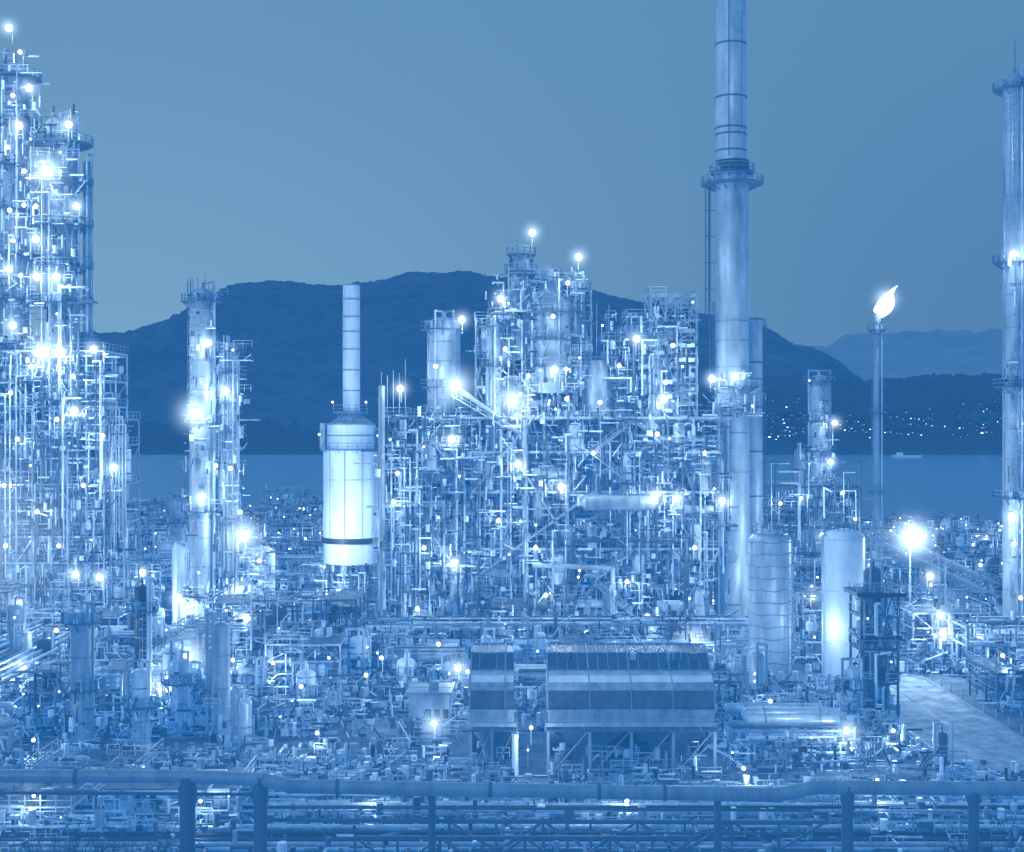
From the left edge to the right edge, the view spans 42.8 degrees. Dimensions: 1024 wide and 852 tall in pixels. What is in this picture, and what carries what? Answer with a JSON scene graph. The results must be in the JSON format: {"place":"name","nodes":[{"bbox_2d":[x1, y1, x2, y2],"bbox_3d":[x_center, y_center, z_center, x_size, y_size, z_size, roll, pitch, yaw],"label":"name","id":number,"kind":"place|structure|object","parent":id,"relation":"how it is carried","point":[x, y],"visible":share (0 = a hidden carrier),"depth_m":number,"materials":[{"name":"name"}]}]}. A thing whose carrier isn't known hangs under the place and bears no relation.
{"place":"outdoors","nodes":[
{"label":"outdoors","id":0,"kind":"place"},
{"bbox_2d":[0,23,46,585],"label":"distillation tower","id":1,"kind":"structure","parent":0,"point":[16,124],"depth_m":204.71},
{"bbox_2d":[18,82,97,522],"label":"distillation tower","id":2,"kind":"structure","parent":0,"point":[62,183],"depth_m":200.44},
{"bbox_2d":[217,502,273,546],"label":"process unit","id":3,"kind":"object","parent":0,"point":[258,517],"visible":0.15,"depth_m":308.33,"materials":[{"name":"metal"}]},
{"bbox_2d":[29,270,863,434],"bbox_3d":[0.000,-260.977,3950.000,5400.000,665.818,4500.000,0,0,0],"label":"mountain","id":4,"kind":"structure","parent":0,"point":[292,330],"depth_m":3298.67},
{"bbox_2d":[183,396,1001,445],"bbox_3d":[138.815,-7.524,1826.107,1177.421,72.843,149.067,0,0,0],"label":"distant town","id":5,"kind":"object","parent":4,"relation":"on","point":[849,427],"visible":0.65,"depth_m":1802.76,"materials":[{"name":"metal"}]},
{"bbox_2d":[0,599,1023,851],"bbox_3d":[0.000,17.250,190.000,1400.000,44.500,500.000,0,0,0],"label":"ground","id":6,"kind":"structure","parent":0,"point":[532,759],"depth_m":139.16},
{"bbox_2d":[0,574,32,636],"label":"process unit","id":7,"kind":"object","parent":6,"relation":"on","point":[3,628],"visible":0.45,"depth_m":189.27,"materials":[{"name":"metal"}]},
{"bbox_2d":[0,702,35,764],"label":"process unit","id":8,"kind":"object","parent":6,"relation":"on","point":[9,726],"visible":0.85,"depth_m":136.19,"materials":[{"name":"metal"}]},
{"bbox_2d":[0,596,35,667],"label":"vessel group","id":9,"kind":"object","parent":6,"relation":"on","point":[16,612],"visible":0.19,"depth_m":172.86,"materials":[{"name":"metal"}]},
{"bbox_2d":[0,671,53,735],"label":"process unit","id":10,"kind":"object","parent":6,"relation":"on","point":[25,689],"visible":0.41,"depth_m":148.09,"materials":[{"name":"metal"}]},
{"bbox_2d":[0,748,53,768],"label":"vessel group","id":11,"kind":"object","parent":6,"relation":"on","point":[13,763],"visible":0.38,"depth_m":124.54,"materials":[{"name":"metal"}]},
{"bbox_2d":[0,803,68,851],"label":"bare shrub","id":12,"kind":"object","parent":6,"relation":"on","point":[40,838],"visible":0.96,"depth_m":40.74,"materials":[{"name":"plant"}]},
{"bbox_2d":[3,622,69,704],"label":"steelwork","id":13,"kind":"object","parent":6,"relation":"on","point":[23,639],"visible":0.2,"depth_m":167.22,"materials":[{"name":"metal"}]},
{"bbox_2d":[0,783,101,837],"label":"process unit","id":14,"kind":"object","parent":6,"relation":"on","point":[20,802],"visible":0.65,"depth_m":112.58,"materials":[{"name":"metal"}]},
{"bbox_2d":[0,619,126,718],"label":"pipe rack","id":15,"kind":"object","parent":6,"relation":"on","point":[11,671],"visible":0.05,"depth_m":161.59,"materials":[{"name":"metal"}]},
{"bbox_2d":[0,594,127,659],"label":"process unit","id":16,"kind":"object","parent":6,"relation":"on","point":[111,616],"visible":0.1,"depth_m":187.24,"materials":[{"name":"metal"}]},
{"bbox_2d":[0,342,139,637],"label":"distillation unit frame","id":17,"kind":"object","parent":6,"relation":"on","point":[63,547],"visible":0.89,"depth_m":199.72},
{"bbox_2d":[35,624,109,668],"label":"process unit","id":18,"kind":"object","parent":6,"relation":"on","point":[100,628],"visible":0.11,"depth_m":172.49,"materials":[{"name":"metal"}]},
{"bbox_2d":[11,643,135,739],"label":"process unit","id":19,"kind":"object","parent":6,"relation":"on","point":[52,674],"visible":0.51,"depth_m":147.90,"materials":[{"name":"metal"}]},
{"bbox_2d":[53,600,101,755],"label":"process vessel","id":20,"kind":"object","parent":6,"relation":"on","point":[85,685],"visible":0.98,"depth_m":137.88,"materials":[{"name":"metal"}]},
{"bbox_2d":[18,814,147,851],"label":"bare shrub","id":21,"kind":"object","parent":6,"relation":"on","point":[95,845],"visible":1,"depth_m":40.25,"materials":[{"name":"plant"}]},
{"bbox_2d":[22,738,165,802],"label":"process unit","id":22,"kind":"object","parent":6,"relation":"on","point":[106,755],"visible":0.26,"depth_m":126.95,"materials":[{"name":"metal"}]},
{"bbox_2d":[88,559,171,625],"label":"process unit","id":23,"kind":"object","parent":6,"relation":"on","point":[151,567],"visible":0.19,"depth_m":225.12,"materials":[{"name":"metal"}]},
{"bbox_2d":[116,659,158,748],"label":"process vessel","id":24,"kind":"object","parent":6,"relation":"on","point":[140,706],"visible":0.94,"depth_m":139.01,"materials":[{"name":"metal"}]},
{"bbox_2d":[125,576,162,728],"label":"process vessel","id":25,"kind":"object","parent":6,"relation":"on","point":[141,607],"visible":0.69,"depth_m":151.13,"materials":[{"name":"metal"}]},
{"bbox_2d":[90,817,199,851],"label":"bare shrub","id":26,"kind":"object","parent":6,"relation":"on","point":[167,845],"visible":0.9,"depth_m":41.93,"materials":[{"name":"plant"}]},
{"bbox_2d":[102,589,188,659],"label":"steelwork","id":27,"kind":"object","parent":6,"relation":"on","point":[160,643],"visible":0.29,"depth_m":173.67,"materials":[{"name":"metal"}]},
{"bbox_2d":[57,752,256,837],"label":"process unit","id":28,"kind":"object","parent":6,"relation":"on","point":[163,806],"visible":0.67,"depth_m":112.08,"materials":[{"name":"metal"}]},
{"bbox_2d":[129,511,188,553],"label":"process unit","id":29,"kind":"object","parent":6,"relation":"on","point":[161,519],"visible":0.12,"depth_m":280.62,"materials":[{"name":"metal"}]},
{"bbox_2d":[132,518,188,569],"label":"process unit","id":30,"kind":"object","parent":6,"relation":"on","point":[149,543],"visible":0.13,"depth_m":265.37,"materials":[{"name":"metal"}]},
{"bbox_2d":[121,638,232,738],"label":"vessel group","id":31,"kind":"object","parent":6,"relation":"on","point":[157,728],"visible":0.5,"depth_m":148.60,"materials":[{"name":"metal"}]},
{"bbox_2d":[165,493,188,543],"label":"process vessel","id":32,"kind":"object","parent":6,"relation":"on","point":[177,517],"visible":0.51,"depth_m":256.57,"materials":[{"name":"metal"}]},
{"bbox_2d":[144,537,217,617],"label":"vessel group","id":33,"kind":"object","parent":6,"relation":"on","point":[166,547],"visible":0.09,"depth_m":240.88,"materials":[{"name":"metal"}]},
{"bbox_2d":[158,649,210,737],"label":"process vessel","id":34,"kind":"object","parent":6,"relation":"on","point":[181,679],"visible":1,"depth_m":146.43,"materials":[{"name":"metal"}]},
{"bbox_2d":[179,273,227,619],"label":"fractionating column","id":35,"kind":"structure","parent":6,"relation":"on","point":[201,302],"depth_m":198.21,"materials":[{"name":"metal"}]},
{"bbox_2d":[4,548,407,609],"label":"pipe rack","id":36,"kind":"object","parent":6,"relation":"on","point":[314,574],"visible":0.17,"depth_m":232.37,"materials":[{"name":"metal"}]},
{"bbox_2d":[198,612,231,755],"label":"process vessel","id":37,"kind":"object","parent":6,"relation":"on","point":[220,679],"visible":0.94,"depth_m":139.04,"materials":[{"name":"metal"}]},
{"bbox_2d":[171,608,266,678],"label":"process unit","id":38,"kind":"object","parent":6,"relation":"on","point":[191,636],"visible":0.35,"depth_m":172.43,"materials":[{"name":"metal"}]},
{"bbox_2d":[197,656,255,697],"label":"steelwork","id":39,"kind":"object","parent":6,"relation":"on","point":[240,678],"visible":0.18,"depth_m":166.65,"materials":[{"name":"metal"}]},
{"bbox_2d":[172,522,284,643],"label":"storage tank","id":40,"kind":"object","parent":6,"relation":"on","point":[261,568],"visible":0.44,"depth_m":201.56,"materials":[{"name":"metal"}]},
{"bbox_2d":[211,335,262,617],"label":"fractionating column","id":41,"kind":"structure","parent":6,"relation":"on","point":[231,433],"depth_m":198.90,"materials":[{"name":"metal"}]},
{"bbox_2d":[219,688,270,762],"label":"process vessel","id":42,"kind":"object","parent":6,"relation":"on","point":[241,716],"visible":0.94,"depth_m":135.90,"materials":[{"name":"metal"}]},
{"bbox_2d":[209,586,287,660],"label":"process unit","id":43,"kind":"object","parent":6,"relation":"on","point":[242,597],"visible":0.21,"depth_m":187.68,"materials":[{"name":"metal"}]},
{"bbox_2d":[66,618,434,665],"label":"pipe rack","id":44,"kind":"object","parent":6,"relation":"on","point":[116,631],"visible":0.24,"depth_m":176.39,"materials":[{"name":"metal"}]},
{"bbox_2d":[216,541,297,597],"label":"process unit","id":45,"kind":"object","parent":6,"relation":"on","point":[285,564],"visible":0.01,"depth_m":240.88,"materials":[{"name":"metal"}]},
{"bbox_2d":[242,569,310,618],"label":"process unit","id":46,"kind":"object","parent":6,"relation":"on","point":[290,578],"visible":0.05,"depth_m":225.24,"materials":[{"name":"metal"}]},
{"bbox_2d":[230,656,339,739],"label":"steelwork","id":47,"kind":"object","parent":6,"relation":"on","point":[261,697],"visible":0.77,"depth_m":149.08,"materials":[{"name":"metal"}]},
{"bbox_2d":[260,485,311,514],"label":"process unit","id":48,"kind":"object","parent":6,"relation":"on","point":[288,491],"visible":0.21,"depth_m":394.19,"materials":[{"name":"metal"}]},
{"bbox_2d":[268,499,313,530],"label":"process unit","id":49,"kind":"object","parent":6,"relation":"on","point":[292,511],"visible":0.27,"depth_m":353.30,"materials":[{"name":"metal"}]},
{"bbox_2d":[272,517,317,543],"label":"process unit","id":50,"kind":"object","parent":6,"relation":"on","point":[307,532],"visible":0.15,"depth_m":294.59,"materials":[{"name":"metal"}]},
{"bbox_2d":[244,621,358,713],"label":"process unit","id":51,"kind":"object","parent":6,"relation":"on","point":[330,644],"visible":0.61,"depth_m":160.71,"materials":[{"name":"metal"}]},
{"bbox_2d":[237,578,373,688],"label":"process unit","id":52,"kind":"object","parent":6,"relation":"on","point":[304,610],"visible":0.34,"depth_m":173.87,"materials":[{"name":"metal"}]},
{"bbox_2d":[286,536,355,586],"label":"process unit","id":53,"kind":"object","parent":6,"relation":"on","point":[318,546],"visible":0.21,"depth_m":251.05,"materials":[{"name":"metal"}]},
{"bbox_2d":[301,284,377,623],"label":"process furnace","id":54,"kind":"object","parent":6,"relation":"on","point":[349,537],"visible":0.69,"depth_m":218.45,"materials":[{"name":"metal"}]},
{"bbox_2d":[271,747,408,791],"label":"pipe bundle","id":55,"kind":"object","parent":6,"relation":"on","point":[356,761],"visible":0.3,"depth_m":130.29,"materials":[{"name":"metal"}]},
{"bbox_2d":[322,628,425,716],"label":"steelwork","id":56,"kind":"object","parent":6,"relation":"on","point":[404,668],"visible":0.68,"depth_m":161.90,"materials":[{"name":"metal"}]},
{"bbox_2d":[382,640,469,678],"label":"process unit","id":57,"kind":"object","parent":6,"relation":"on","point":[439,648],"visible":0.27,"depth_m":173.10,"materials":[{"name":"metal"}]},
{"bbox_2d":[398,680,456,747],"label":"control building","id":58,"kind":"structure","parent":6,"relation":"on","point":[429,701],"depth_m":142.00,"materials":[{"name":"metal"}]},
{"bbox_2d":[399,654,516,712],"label":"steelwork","id":59,"kind":"object","parent":6,"relation":"on","point":[447,666],"visible":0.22,"depth_m":163.65,"materials":[{"name":"metal"}]},
{"bbox_2d":[465,643,517,781],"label":"house shell","id":60,"kind":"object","parent":6,"relation":"on","point":[492,722],"visible":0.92,"depth_m":130.76,"materials":[{"name":"metal"}]},
{"bbox_2d":[469,625,545,668],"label":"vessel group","id":61,"kind":"object","parent":6,"relation":"on","point":[538,645],"visible":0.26,"depth_m":178.63,"materials":[{"name":"metal"}]},
{"bbox_2d":[0,651,1023,831],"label":"bore piping","id":62,"kind":"object","parent":6,"relation":"on","point":[430,772],"visible":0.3,"depth_m":130.81,"materials":[{"name":"metal"}]},
{"bbox_2d":[0,783,1023,851],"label":"ground pipeway","id":63,"kind":"object","parent":6,"relation":"on","point":[242,837],"visible":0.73,"depth_m":108.09,"materials":[{"name":"metal"}]},
{"bbox_2d":[0,768,1023,851],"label":"overhead pipeline","id":64,"kind":"object","parent":6,"relation":"on","point":[189,780],"visible":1,"depth_m":59.78,"materials":[{"name":"metal"}]},
{"bbox_2d":[32,649,1004,801],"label":"yard lamps","id":65,"kind":"object","parent":6,"relation":"on","point":[366,675],"visible":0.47,"depth_m":132.35,"materials":[{"name":"glass"}]},
{"bbox_2d":[514,659,545,714],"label":"process unit","id":66,"kind":"object","parent":6,"relation":"on","point":[536,673],"visible":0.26,"depth_m":160.13,"materials":[{"name":"metal"}]},
{"bbox_2d":[354,228,738,654],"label":"catalytic cracking unit","id":67,"kind":"object","parent":6,"relation":"on","point":[548,321],"visible":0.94,"depth_m":195.71,"materials":[{"name":"metal"}]},
{"bbox_2d":[344,606,748,662],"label":"pipe rack","id":68,"kind":"object","parent":6,"relation":"on","point":[712,641],"visible":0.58,"depth_m":183.41,"materials":[{"name":"metal"}]},
{"bbox_2d":[550,626,640,642],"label":"process unit","id":69,"kind":"object","parent":6,"relation":"on","point":[586,636],"visible":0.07,"depth_m":176.85,"materials":[{"name":"metal"}]},
{"bbox_2d":[542,643,721,783],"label":"house shell","id":70,"kind":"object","parent":6,"relation":"on","point":[653,704],"visible":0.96,"depth_m":130.76,"materials":[{"name":"metal"}]},
{"bbox_2d":[705,658,752,737],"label":"process unit","id":71,"kind":"object","parent":6,"relation":"on","point":[724,694],"visible":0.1,"depth_m":147.94,"materials":[{"name":"metal"}]},
{"bbox_2d":[701,0,765,657],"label":"refinery chimney","id":72,"kind":"object","parent":6,"relation":"on","point":[730,184],"visible":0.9,"depth_m":197.71,"materials":[{"name":"metal"}]},
{"bbox_2d":[708,645,803,702],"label":"steelwork","id":73,"kind":"object","parent":6,"relation":"on","point":[744,661],"visible":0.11,"depth_m":161.60,"materials":[{"name":"metal"}]},
{"bbox_2d":[749,317,765,536],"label":"exhaust stack","id":74,"kind":"object","parent":6,"relation":"on","point":[756,359],"visible":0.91,"depth_m":204.63,"materials":[{"name":"metal"}]},
{"bbox_2d":[743,642,780,700],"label":"process vessel","id":75,"kind":"object","parent":6,"relation":"on","point":[758,661],"visible":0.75,"depth_m":159.03,"materials":[{"name":"metal"}]},
{"bbox_2d":[748,523,793,702],"bbox_3d":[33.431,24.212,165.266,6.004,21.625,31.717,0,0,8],"label":"insulated storage tank","id":76,"kind":"object","parent":6,"relation":"on","point":[770,589],"visible":0.91,"depth_m":175.47,"materials":[{"name":"metal"}]},
{"bbox_2d":[707,703,875,771],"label":"process unit","id":77,"kind":"object","parent":6,"relation":"on","point":[768,718],"visible":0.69,"depth_m":135.65,"materials":[{"name":"metal"}]},
{"bbox_2d":[792,584,820,655],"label":"process unit","id":78,"kind":"object","parent":6,"relation":"on","point":[799,621],"visible":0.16,"depth_m":199.66,"materials":[{"name":"metal"}]},
{"bbox_2d":[792,553,820,615],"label":"process unit","id":79,"kind":"object","parent":6,"relation":"on","point":[816,582],"visible":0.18,"depth_m":238.72,"materials":[{"name":"metal"}]},
{"bbox_2d":[763,370,874,599],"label":"stripper column","id":80,"kind":"structure","parent":6,"relation":"on","point":[819,499],"depth_m":255.53,"materials":[{"name":"metal"}]},
{"bbox_2d":[821,522,864,689],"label":"storage tank","id":81,"kind":"object","parent":6,"relation":"on","point":[842,557],"visible":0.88,"depth_m":173.81,"materials":[{"name":"metal"}]},
{"bbox_2d":[792,614,915,674],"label":"steelwork","id":82,"kind":"object","parent":6,"relation":"on","point":[807,653],"visible":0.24,"depth_m":186.87,"materials":[{"name":"metal"}]},
{"bbox_2d":[836,657,877,730],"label":"process vessel","id":83,"kind":"object","parent":6,"relation":"on","point":[852,685],"visible":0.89,"depth_m":149.18,"materials":[{"name":"metal"}]},
{"bbox_2d":[844,559,908,746],"bbox_3d":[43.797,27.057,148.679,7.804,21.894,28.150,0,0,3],"label":"platform tower","id":84,"kind":"structure","parent":6,"relation":"on","point":[877,637],"depth_m":157.10,"materials":[{"name":"metal"}]},
{"bbox_2d":[867,286,896,550],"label":"flare stack","id":85,"kind":"object","parent":6,"relation":"on","point":[881,309],"visible":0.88,"depth_m":299.28,"materials":[{"name":"metal"}]},
{"bbox_2d":[880,512,919,530],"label":"process unit","id":86,"kind":"object","parent":6,"relation":"on","point":[908,521],"visible":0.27,"depth_m":394.80,"materials":[{"name":"metal"}]},
{"bbox_2d":[872,545,929,618],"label":"steelwork","id":87,"kind":"object","parent":6,"relation":"on","point":[897,579],"visible":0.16,"depth_m":241.44,"materials":[{"name":"metal"}]},
{"bbox_2d":[851,520,1022,631],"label":"pipe bridge","id":88,"kind":"structure","parent":6,"relation":"on","point":[939,560],"depth_m":210.88,"materials":[{"name":"metal"}]},
{"bbox_2d":[905,547,969,583],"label":"process unit","id":89,"kind":"object","parent":6,"relation":"on","point":[954,558],"visible":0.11,"depth_m":266.67,"materials":[{"name":"metal"}]},
{"bbox_2d":[915,511,963,530],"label":"process unit","id":90,"kind":"object","parent":6,"relation":"on","point":[933,524],"visible":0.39,"depth_m":394.76,"materials":[{"name":"metal"}]},
{"bbox_2d":[894,589,995,675],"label":"process unit","id":91,"kind":"object","parent":6,"relation":"on","point":[934,656],"visible":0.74,"depth_m":185.23,"materials":[{"name":"metal"}]},
{"bbox_2d":[907,582,986,617],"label":"process unit","id":92,"kind":"object","parent":6,"relation":"on","point":[961,592],"visible":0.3,"depth_m":238.43,"materials":[{"name":"metal"}]},
{"bbox_2d":[929,721,971,778],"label":"process vessel","id":93,"kind":"object","parent":6,"relation":"on","point":[941,762],"visible":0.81,"depth_m":128.50,"materials":[{"name":"metal"}]},
{"bbox_2d":[940,524,987,547],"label":"process unit","id":94,"kind":"object","parent":6,"relation":"on","point":[974,534],"visible":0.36,"depth_m":352.31,"materials":[{"name":"metal"}]},
{"bbox_2d":[940,549,999,568],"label":"process unit","id":95,"kind":"object","parent":6,"relation":"on","point":[970,561],"visible":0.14,"depth_m":294.40,"materials":[{"name":"metal"}]},
{"bbox_2d":[928,792,1023,851],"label":"bare shrub","id":96,"kind":"object","parent":6,"relation":"on","point":[981,848],"visible":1,"depth_m":40.08,"materials":[{"name":"plant"}]},
{"bbox_2d":[964,579,999,614],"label":"process unit","id":97,"kind":"object","parent":6,"relation":"on","point":[981,595],"visible":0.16,"depth_m":238.66,"materials":[{"name":"metal"}]},
{"bbox_2d":[966,553,1001,579],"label":"steelwork","id":98,"kind":"object","parent":6,"relation":"on","point":[993,567],"visible":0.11,"depth_m":270.71,"materials":[{"name":"metal"}]},
{"bbox_2d":[951,611,1023,682],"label":"pipe rack","id":99,"kind":"object","parent":6,"relation":"on","point":[999,639],"visible":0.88,"depth_m":178.82,"materials":[{"name":"metal"}]},
{"bbox_2d":[984,572,1001,615],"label":"process unit","id":100,"kind":"object","parent":6,"relation":"on","point":[998,590],"visible":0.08,"depth_m":228.72,"materials":[{"name":"metal"}]},
{"bbox_2d":[968,648,1023,713],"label":"process unit","id":101,"kind":"object","parent":6,"relation":"on","point":[1010,676],"visible":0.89,"depth_m":161.23,"materials":[{"name":"metal"}]},
{"bbox_2d":[992,41,1023,615],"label":"absorber column","id":102,"kind":"structure","parent":6,"relation":"on","point":[1010,91],"depth_m":198.45,"materials":[{"name":"metal"}]},
{"bbox_2d":[0,0,1023,346],"label":"sky","id":103,"kind":"structure","parent":0,"point":[327,142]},
{"bbox_2d":[35,455,1001,529],"bbox_3d":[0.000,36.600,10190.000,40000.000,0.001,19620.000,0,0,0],"label":"water","id":104,"kind":"structure","parent":0,"point":[962,485],"depth_m":910.56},
{"bbox_2d":[38,371,1001,454],"bbox_3d":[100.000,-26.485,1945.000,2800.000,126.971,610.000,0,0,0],"label":"forested shore","id":105,"kind":"structure","parent":0,"point":[943,395],"depth_m":1867.17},
{"bbox_2d":[794,329,1001,380],"bbox_3d":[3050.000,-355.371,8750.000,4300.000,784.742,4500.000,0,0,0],"label":"mountain","id":106,"kind":"structure","parent":0,"point":[919,353],"depth_m":8452.59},
{"bbox_2d":[887,667,1023,776],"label":"service road","id":107,"kind":"structure","parent":0,"point":[1000,743],"depth_m":152.08,"materials":[{"name":"asphalt"}]},
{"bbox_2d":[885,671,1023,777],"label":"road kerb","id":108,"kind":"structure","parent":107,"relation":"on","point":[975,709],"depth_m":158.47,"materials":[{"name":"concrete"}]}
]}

